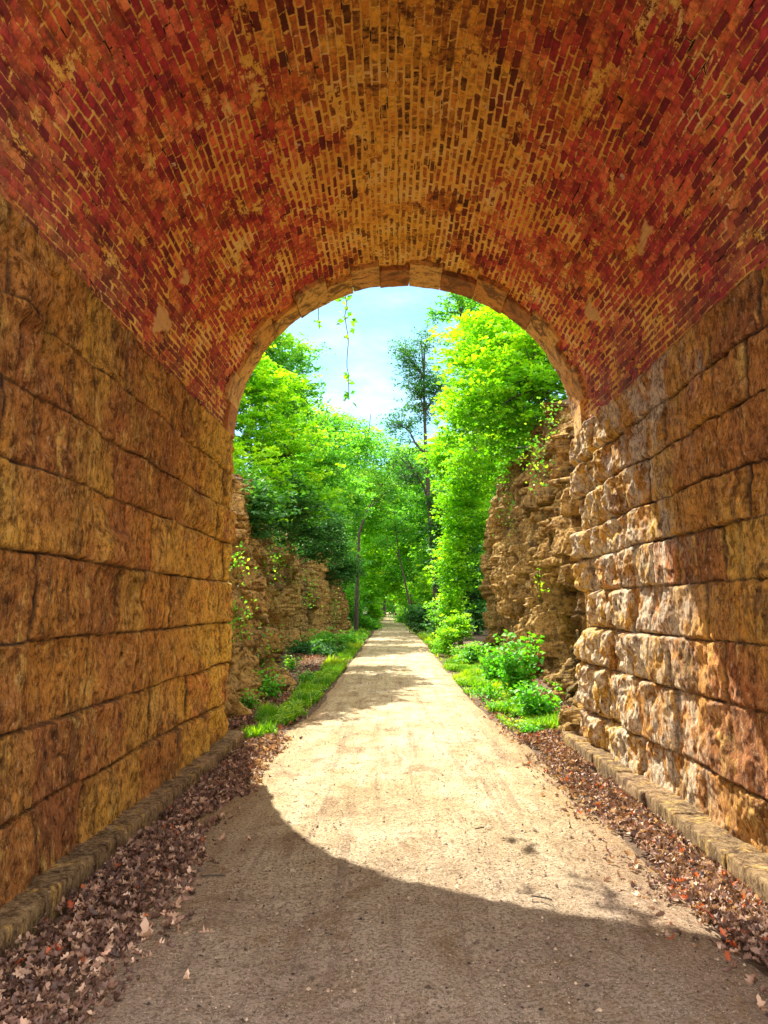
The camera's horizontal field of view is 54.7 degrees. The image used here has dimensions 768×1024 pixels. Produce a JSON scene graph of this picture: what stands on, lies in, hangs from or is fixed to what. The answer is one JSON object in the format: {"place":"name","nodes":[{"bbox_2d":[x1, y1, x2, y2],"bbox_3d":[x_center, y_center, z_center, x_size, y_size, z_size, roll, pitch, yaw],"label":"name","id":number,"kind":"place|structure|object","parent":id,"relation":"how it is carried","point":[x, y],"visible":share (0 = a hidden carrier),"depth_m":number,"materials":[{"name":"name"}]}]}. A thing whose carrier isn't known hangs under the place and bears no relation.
{"place":"outdoors","nodes":[
{"label":"outdoors","id":0,"kind":"place"},
{"bbox_2d":[241,616,378,739],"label":"grass","id":1,"kind":"structure","parent":0,"point":[308,693],"depth_m":13.43,"materials":[{"name":"green plant"}]},
{"bbox_2d":[0,612,767,1020],"bbox_3d":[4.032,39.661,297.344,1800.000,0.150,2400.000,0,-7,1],"label":"ground","id":2,"kind":"structure","parent":0,"point":[632,842],"depth_m":7.88,"materials":[{"name":"brown soil"}]},
{"bbox_2d":[0,730,244,961],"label":"stone kerb","id":3,"kind":"structure","parent":2,"relation":"on","point":[21,914],"depth_m":4.90,"materials":[{"name":"brown stone"}]},
{"bbox_2d":[0,633,346,1023],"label":"leaf litter","id":4,"kind":"object","parent":2,"relation":"on","point":[199,799],"visible":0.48,"depth_m":4.28,"materials":[{"name":"brown plant"}]},
{"bbox_2d":[238,686,267,708],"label":"leafy plant","id":5,"kind":"object","parent":2,"relation":"on","point":[249,703],"visible":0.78,"depth_m":12.23,"materials":[{"name":"green plant"}]},
{"bbox_2d":[253,669,293,700],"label":"leafy plant","id":6,"kind":"object","parent":2,"relation":"on","point":[272,684],"visible":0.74,"depth_m":13.53,"materials":[{"name":"green plant"}]},
{"bbox_2d":[247,397,317,475],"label":"tree","id":7,"kind":"object","parent":2,"relation":"on","point":[288,437],"visible":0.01,"depth_m":60.07,"materials":[{"name":"green plant"}]},
{"bbox_2d":[223,474,351,716],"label":"rock cliff","id":8,"kind":"structure","parent":2,"relation":"on","point":[275,610],"depth_m":15.31,"materials":[{"name":"brown stone"}]},
{"bbox_2d":[229,541,256,585],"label":"climbing plant","id":9,"kind":"object","parent":8,"relation":"attached to","point":[235,564],"visible":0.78,"depth_m":12.27,"materials":[{"name":"green plant"}]},
{"bbox_2d":[226,596,261,649],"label":"climbing plant","id":10,"kind":"object","parent":8,"relation":"attached to","point":[238,618],"visible":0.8,"depth_m":11.97,"materials":[{"name":"green plant"}]},
{"bbox_2d":[252,624,286,679],"bbox_3d":[-2.319,2.942,14.211,1.174,1.569,1.013,-5,-9,34],"label":"climbing plant","id":11,"kind":"object","parent":8,"relation":"attached to","point":[264,635],"visible":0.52,"depth_m":14.23,"materials":[{"name":"green plant"}]},
{"bbox_2d":[262,533,298,593],"bbox_3d":[-3.222,1.424,22.105,1.438,2.034,1.218,0,-7,1],"label":"climbing plant","id":12,"kind":"object","parent":8,"relation":"attached to","point":[274,561],"visible":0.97,"depth_m":22.05,"materials":[{"name":"green plant"}]},
{"bbox_2d":[292,564,322,611],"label":"climbing plant","id":13,"kind":"object","parent":8,"relation":"attached to","point":[309,588],"visible":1,"depth_m":29.89,"materials":[{"name":"green plant"}]},
{"bbox_2d":[319,581,346,631],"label":"climbing plant","id":14,"kind":"object","parent":8,"relation":"attached to","point":[334,607],"visible":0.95,"depth_m":35.78,"materials":[{"name":"green plant"}]},
{"bbox_2d":[278,655,302,671],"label":"leafy plant","id":15,"kind":"object","parent":2,"relation":"on","point":[291,665],"visible":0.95,"depth_m":19.42,"materials":[{"name":"green plant"}]},
{"bbox_2d":[296,669,317,682],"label":"leafy plant","id":16,"kind":"object","parent":2,"relation":"on","point":[303,675],"visible":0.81,"depth_m":16.70,"materials":[{"name":"green plant"}]},
{"bbox_2d":[285,636,348,656],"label":"shrub","id":17,"kind":"object","parent":2,"relation":"on","point":[310,647],"visible":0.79,"depth_m":26.36,"materials":[{"name":"green plant"}]},
{"bbox_2d":[300,627,364,644],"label":"shrub","id":18,"kind":"object","parent":2,"relation":"on","point":[344,638],"visible":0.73,"depth_m":32.80,"materials":[{"name":"green plant"}]},
{"bbox_2d":[293,426,399,620],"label":"tree","id":19,"kind":"object","parent":2,"relation":"on","point":[362,446],"visible":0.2,"depth_m":55.03,"materials":[{"name":"green plant"}]},
{"bbox_2d":[347,608,384,629],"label":"shrub","id":20,"kind":"object","parent":2,"relation":"on","point":[365,622],"visible":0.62,"depth_m":55.07,"materials":[{"name":"green plant"}]},
{"bbox_2d":[344,466,395,599],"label":"tree","id":21,"kind":"object","parent":2,"relation":"on","point":[365,555],"visible":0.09,"depth_m":66.14,"materials":[{"name":"green plant"}]},
{"bbox_2d":[354,496,392,616],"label":"tree","id":22,"kind":"object","parent":2,"relation":"on","point":[372,603],"visible":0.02,"depth_m":77.69,"materials":[{"name":"green plant"}]},
{"bbox_2d":[350,534,396,619],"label":"tree","id":23,"kind":"object","parent":2,"relation":"on","point":[381,567],"visible":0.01,"depth_m":90.31,"materials":[{"name":"green plant"}]},
{"bbox_2d":[317,407,432,589],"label":"tree","id":24,"kind":"object","parent":2,"relation":"on","point":[402,502],"visible":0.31,"depth_m":60.67,"materials":[{"name":"green plant"}]},
{"bbox_2d":[366,604,388,621],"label":"shrub","id":25,"kind":"object","parent":2,"relation":"on","point":[379,613],"visible":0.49,"depth_m":78.17,"materials":[{"name":"green plant"}]},
{"bbox_2d":[349,499,410,611],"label":"tree","id":26,"kind":"object","parent":2,"relation":"on","point":[371,579],"visible":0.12,"depth_m":71.48,"materials":[{"name":"green plant"}]},
{"bbox_2d":[0,0,767,907],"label":"arched tunnel","id":27,"kind":"structure","parent":2,"relation":"on","point":[204,204],"depth_m":5.91,"materials":[{"name":"brick"}]},
{"bbox_2d":[313,308,322,328],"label":"hanging vine","id":28,"kind":"object","parent":27,"relation":"hanging from","point":[319,325],"visible":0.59,"depth_m":10.38,"materials":[{"name":"green plant"}]},
{"bbox_2d":[334,289,357,407],"bbox_3d":[-0.528,-2.455,10.347,0.344,2.022,0.274,0,-7,1],"label":"hanging vine","id":29,"kind":"object","parent":27,"relation":"hanging from","point":[352,330],"visible":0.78,"depth_m":10.34,"materials":[{"name":"green plant"}]},
{"bbox_2d":[376,559,392,616],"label":"tree","id":30,"kind":"object","parent":2,"relation":"on","point":[383,604],"visible":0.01,"depth_m":126.71,"materials":[{"name":"green plant"}]},
{"bbox_2d":[362,515,408,603],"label":"tree","id":31,"kind":"object","parent":2,"relation":"on","point":[390,574],"visible":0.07,"depth_m":96.56,"materials":[{"name":"green plant"}]},
{"bbox_2d":[353,439,421,630],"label":"tree","id":32,"kind":"object","parent":2,"relation":"on","point":[356,605],"visible":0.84,"depth_m":50.09,"materials":[{"name":"green plant"}]},
{"bbox_2d":[379,602,399,614],"bbox_3d":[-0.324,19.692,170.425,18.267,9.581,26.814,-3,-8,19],"label":"shrub","id":33,"kind":"object","parent":2,"relation":"on","point":[392,612],"visible":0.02,"depth_m":164.12,"materials":[{"name":"green plant"}]},
{"bbox_2d":[382,594,398,614],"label":"tree","id":34,"kind":"object","parent":2,"relation":"on","point":[389,607],"visible":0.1,"depth_m":144.06,"materials":[{"name":"green plant"}]},
{"bbox_2d":[18,612,767,1023],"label":"trail","id":35,"kind":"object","parent":2,"relation":"on","point":[390,654],"visible":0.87,"depth_m":4.33,"materials":[{"name":"beige gravel"}]},
{"bbox_2d":[139,917,154,937],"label":"fallen leaf","id":36,"kind":"object","parent":35,"relation":"on","point":[147,931],"visible":1,"depth_m":3.88,"materials":[{"name":"brown plant"}]},
{"bbox_2d":[181,970,189,979],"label":"fallen leaf","id":37,"kind":"object","parent":35,"relation":"on","point":[186,975],"visible":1,"depth_m":3.40,"materials":[{"name":"brown plant"}]},
{"bbox_2d":[202,874,225,876],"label":"twig","id":38,"kind":"object","parent":35,"relation":"on","point":[214,875],"visible":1,"depth_m":4.71,"materials":[{"name":"brown wood"}]},
{"bbox_2d":[217,832,224,840],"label":"fallen leaf","id":39,"kind":"object","parent":35,"relation":"on","point":[221,837],"visible":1,"depth_m":5.45,"materials":[{"name":"brown plant"}]},
{"bbox_2d":[26,678,767,1023],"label":"pebbles","id":40,"kind":"object","parent":35,"relation":"on","point":[346,948],"visible":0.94,"depth_m":4.54,"materials":[{"name":"beige gravel"}]},
{"bbox_2d":[531,895,551,900],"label":"twig","id":41,"kind":"object","parent":35,"relation":"on","point":[541,897],"visible":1,"depth_m":4.36,"materials":[{"name":"brown wood"}]},
{"bbox_2d":[367,504,424,627],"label":"tree","id":42,"kind":"object","parent":2,"relation":"on","point":[385,541],"visible":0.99,"depth_m":52.12,"materials":[{"name":"green plant"}]},
{"bbox_2d":[377,536,422,609],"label":"tree","id":43,"kind":"object","parent":2,"relation":"on","point":[402,597],"visible":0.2,"depth_m":98.20,"materials":[{"name":"green plant"}]},
{"bbox_2d":[388,606,413,622],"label":"shrub","id":44,"kind":"object","parent":2,"relation":"on","point":[396,616],"visible":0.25,"depth_m":79.99,"materials":[{"name":"green plant"}]},
{"bbox_2d":[385,545,417,606],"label":"tree","id":45,"kind":"object","parent":2,"relation":"on","point":[395,594],"visible":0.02,"depth_m":104.05,"materials":[{"name":"green plant"}]},
{"bbox_2d":[391,495,428,600],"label":"tree","id":46,"kind":"object","parent":2,"relation":"on","point":[410,547],"visible":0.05,"depth_m":91.03,"materials":[{"name":"green plant"}]},
{"bbox_2d":[376,459,447,607],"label":"tree","id":47,"kind":"object","parent":2,"relation":"on","point":[413,544],"visible":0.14,"depth_m":70.39,"materials":[{"name":"green plant"}]},
{"bbox_2d":[398,500,429,605],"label":"tree","id":48,"kind":"object","parent":2,"relation":"on","point":[413,593],"visible":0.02,"depth_m":76.53,"materials":[{"name":"green plant"}]},
{"bbox_2d":[396,601,432,633],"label":"shrub","id":49,"kind":"object","parent":2,"relation":"on","point":[416,614],"visible":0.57,"depth_m":47.32,"materials":[{"name":"green plant"}]},
{"bbox_2d":[371,323,458,629],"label":"tree","id":50,"kind":"object","parent":2,"relation":"on","point":[420,392],"visible":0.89,"depth_m":47.05,"materials":[{"name":"green plant"}]},
{"bbox_2d":[401,441,481,592],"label":"tree","id":51,"kind":"object","parent":2,"relation":"on","point":[419,518],"visible":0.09,"depth_m":64.30,"materials":[{"name":"green plant"}]},
{"bbox_2d":[409,434,489,628],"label":"tree","id":52,"kind":"object","parent":2,"relation":"on","point":[419,581],"visible":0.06,"depth_m":53.30,"materials":[{"name":"green plant"}]},
{"bbox_2d":[420,608,478,637],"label":"shrub","id":53,"kind":"object","parent":2,"relation":"on","point":[433,627],"visible":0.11,"depth_m":37.17,"materials":[{"name":"green plant"}]},
{"bbox_2d":[414,486,487,634],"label":"tree","id":54,"kind":"object","parent":2,"relation":"on","point":[478,601],"visible":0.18,"depth_m":44.46,"materials":[{"name":"green plant"}]},
{"bbox_2d":[430,609,477,653],"bbox_3d":[2.483,4.393,26.609,1.772,1.823,2.160,0,-7,1],"label":"shrub","id":55,"kind":"object","parent":2,"relation":"on","point":[453,629],"visible":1,"depth_m":26.59,"materials":[{"name":"green plant"}]},
{"bbox_2d":[448,645,462,655],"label":"leafy plant","id":56,"kind":"object","parent":2,"relation":"on","point":[455,651],"visible":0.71,"depth_m":24.87,"materials":[{"name":"green plant"}]},
{"bbox_2d":[414,426,503,645],"bbox_3d":[3.086,0.788,31.904,3.469,10.225,7.502,2,-8,-15],"label":"tree","id":57,"kind":"object","parent":2,"relation":"on","point":[458,559],"visible":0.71,"depth_m":30.77,"materials":[{"name":"green plant"}]},
{"bbox_2d":[453,640,487,665],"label":"shrub","id":58,"kind":"object","parent":2,"relation":"on","point":[471,653],"visible":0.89,"depth_m":21.57,"materials":[{"name":"green plant"}]},
{"bbox_2d":[403,621,559,731],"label":"grass","id":59,"kind":"structure","parent":2,"relation":"on","point":[468,675],"depth_m":15.15,"materials":[{"name":"green plant"}]},
{"bbox_2d":[470,680,507,700],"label":"leafy plant","id":60,"kind":"object","parent":2,"relation":"on","point":[490,692],"visible":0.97,"depth_m":13.54,"materials":[{"name":"green plant"}]},
{"bbox_2d":[475,642,510,681],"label":"leafy plant","id":61,"kind":"object","parent":2,"relation":"on","point":[488,664],"visible":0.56,"depth_m":15.81,"materials":[{"name":"green plant"}]},
{"bbox_2d":[457,424,532,540],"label":"tree","id":62,"kind":"object","parent":2,"relation":"on","point":[498,464],"depth_m":55.17,"materials":[{"name":"green plant"}]},
{"bbox_2d":[483,699,511,710],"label":"leafy plant","id":63,"kind":"object","parent":2,"relation":"on","point":[496,705],"visible":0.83,"depth_m":12.11,"materials":[{"name":"green plant"}]},
{"bbox_2d":[489,629,544,696],"bbox_3d":[2.460,2.822,13.650,1.054,1.302,1.028,-5,-9,32],"label":"leafy plant","id":64,"kind":"object","parent":2,"relation":"on","point":[515,673],"visible":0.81,"depth_m":13.50,"materials":[{"name":"green plant"}]},
{"bbox_2d":[517,720,543,733],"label":"leafy plant","id":65,"kind":"object","parent":2,"relation":"on","point":[527,728],"visible":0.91,"depth_m":10.06,"materials":[{"name":"green plant"}]},
{"bbox_2d":[478,402,586,731],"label":"rock cliff","id":66,"kind":"structure","parent":2,"relation":"on","point":[547,521],"depth_m":16.99,"materials":[{"name":"brown stone"}]},
{"bbox_2d":[492,472,516,544],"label":"climbing plant","id":67,"kind":"object","parent":66,"relation":"on","point":[513,501],"visible":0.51,"depth_m":21.06,"materials":[{"name":"green plant"}]},
{"bbox_2d":[517,438,550,472],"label":"climbing plant","id":68,"kind":"object","parent":66,"relation":"attached to","point":[538,448],"visible":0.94,"depth_m":16.27,"materials":[{"name":"green plant"}]},
{"bbox_2d":[534,562,549,593],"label":"climbing plant","id":69,"kind":"object","parent":66,"relation":"attached to","point":[540,582],"visible":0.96,"depth_m":14.29,"materials":[{"name":"green plant"}]},
{"bbox_2d":[524,388,566,493],"bbox_3d":[3.256,-1.408,14.984,0.863,2.086,0.953,0,-7,1],"label":"climbing plant","id":70,"kind":"object","parent":66,"relation":"attached to","point":[537,441],"visible":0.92,"depth_m":14.95,"materials":[{"name":"green plant"}]},
{"bbox_2d":[508,679,565,716],"bbox_3d":[2.365,2.885,11.401,0.879,0.608,0.928,0,-7,1],"label":"leafy plant","id":71,"kind":"object","parent":2,"relation":"on","point":[532,704],"visible":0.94,"depth_m":11.33,"materials":[{"name":"green plant"}]},
{"bbox_2d":[539,704,560,715],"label":"leafy plant","id":72,"kind":"object","parent":2,"relation":"on","point":[554,709],"visible":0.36,"depth_m":11.27,"materials":[{"name":"green plant"}]},
{"bbox_2d":[448,647,767,1010],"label":"leaf litter","id":73,"kind":"object","parent":2,"relation":"on","point":[708,895],"visible":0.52,"depth_m":5.04,"materials":[{"name":"brown plant"}]},
{"bbox_2d":[561,731,767,909],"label":"stone kerb","id":74,"kind":"structure","parent":2,"relation":"on","point":[745,862],"depth_m":5.67,"materials":[{"name":"beige stone"}]},
{"bbox_2d":[235,285,565,477],"label":"sky","id":75,"kind":"structure","parent":0,"point":[382,315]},
{"bbox_2d":[442,299,533,500],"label":"tree","id":76,"kind":"object","parent":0,"point":[518,443],"visible":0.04,"depth_m":40.60,"materials":[{"name":"green plant"}]},
{"bbox_2d":[526,399,569,452],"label":"hillside","id":77,"kind":"structure","parent":0,"point":[566,401],"depth_m":16.26,"materials":[{"name":"brown stone"}]},
{"bbox_2d":[424,292,484,451],"bbox_3d":[3.019,-6.141,28.132,3.033,8.208,2.393,0,-7,1],"label":"tree","id":78,"kind":"object","parent":77,"relation":"on","point":[461,304],"visible":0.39,"depth_m":27.96,"materials":[{"name":"green plant"}]},
{"bbox_2d":[424,306,567,490],"bbox_3d":[3.236,-3.425,21.262,5.037,4.946,9.039,4,-8,-26],"label":"tree","id":79,"kind":"object","parent":77,"relation":"on","point":[519,363],"visible":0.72,"depth_m":19.76,"materials":[{"name":"green plant"}]},
{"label":"hillside","id":80,"kind":"structure","parent":0,"visible":0},
{"bbox_2d":[237,329,336,456],"bbox_3d":[-4.471,-4.476,28.297,6.238,8.075,4.604,3,-8,-21],"label":"tree","id":81,"kind":"object","parent":80,"relation":"on","point":[289,360],"visible":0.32,"depth_m":27.85,"materials":[{"name":"green plant"}]},
{"bbox_2d":[232,345,345,525],"bbox_3d":[-4.004,-2.329,20.945,5.832,5.991,5.818,0,-7,1],"label":"tree","id":82,"kind":"object","parent":80,"relation":"on","point":[264,381],"visible":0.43,"depth_m":21.13,"materials":[{"name":"green plant"}]},
{"bbox_2d":[239,465,369,588],"bbox_3d":[-2.761,1.129,28.093,4.270,3.048,27.095,0,-7,1],"label":"bush","id":83,"kind":"object","parent":80,"relation":"on","point":[319,541],"visible":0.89,"depth_m":24.24,"materials":[{"name":"green plant"}]},
{"bbox_2d":[285,404,380,533],"bbox_3d":[-3.076,-2.050,41.114,5.728,8.627,11.682,0,-7,1],"label":"tree","id":84,"kind":"object","parent":80,"relation":"on","point":[352,495],"visible":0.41,"depth_m":39.35,"materials":[{"name":"green plant"}]}
]}

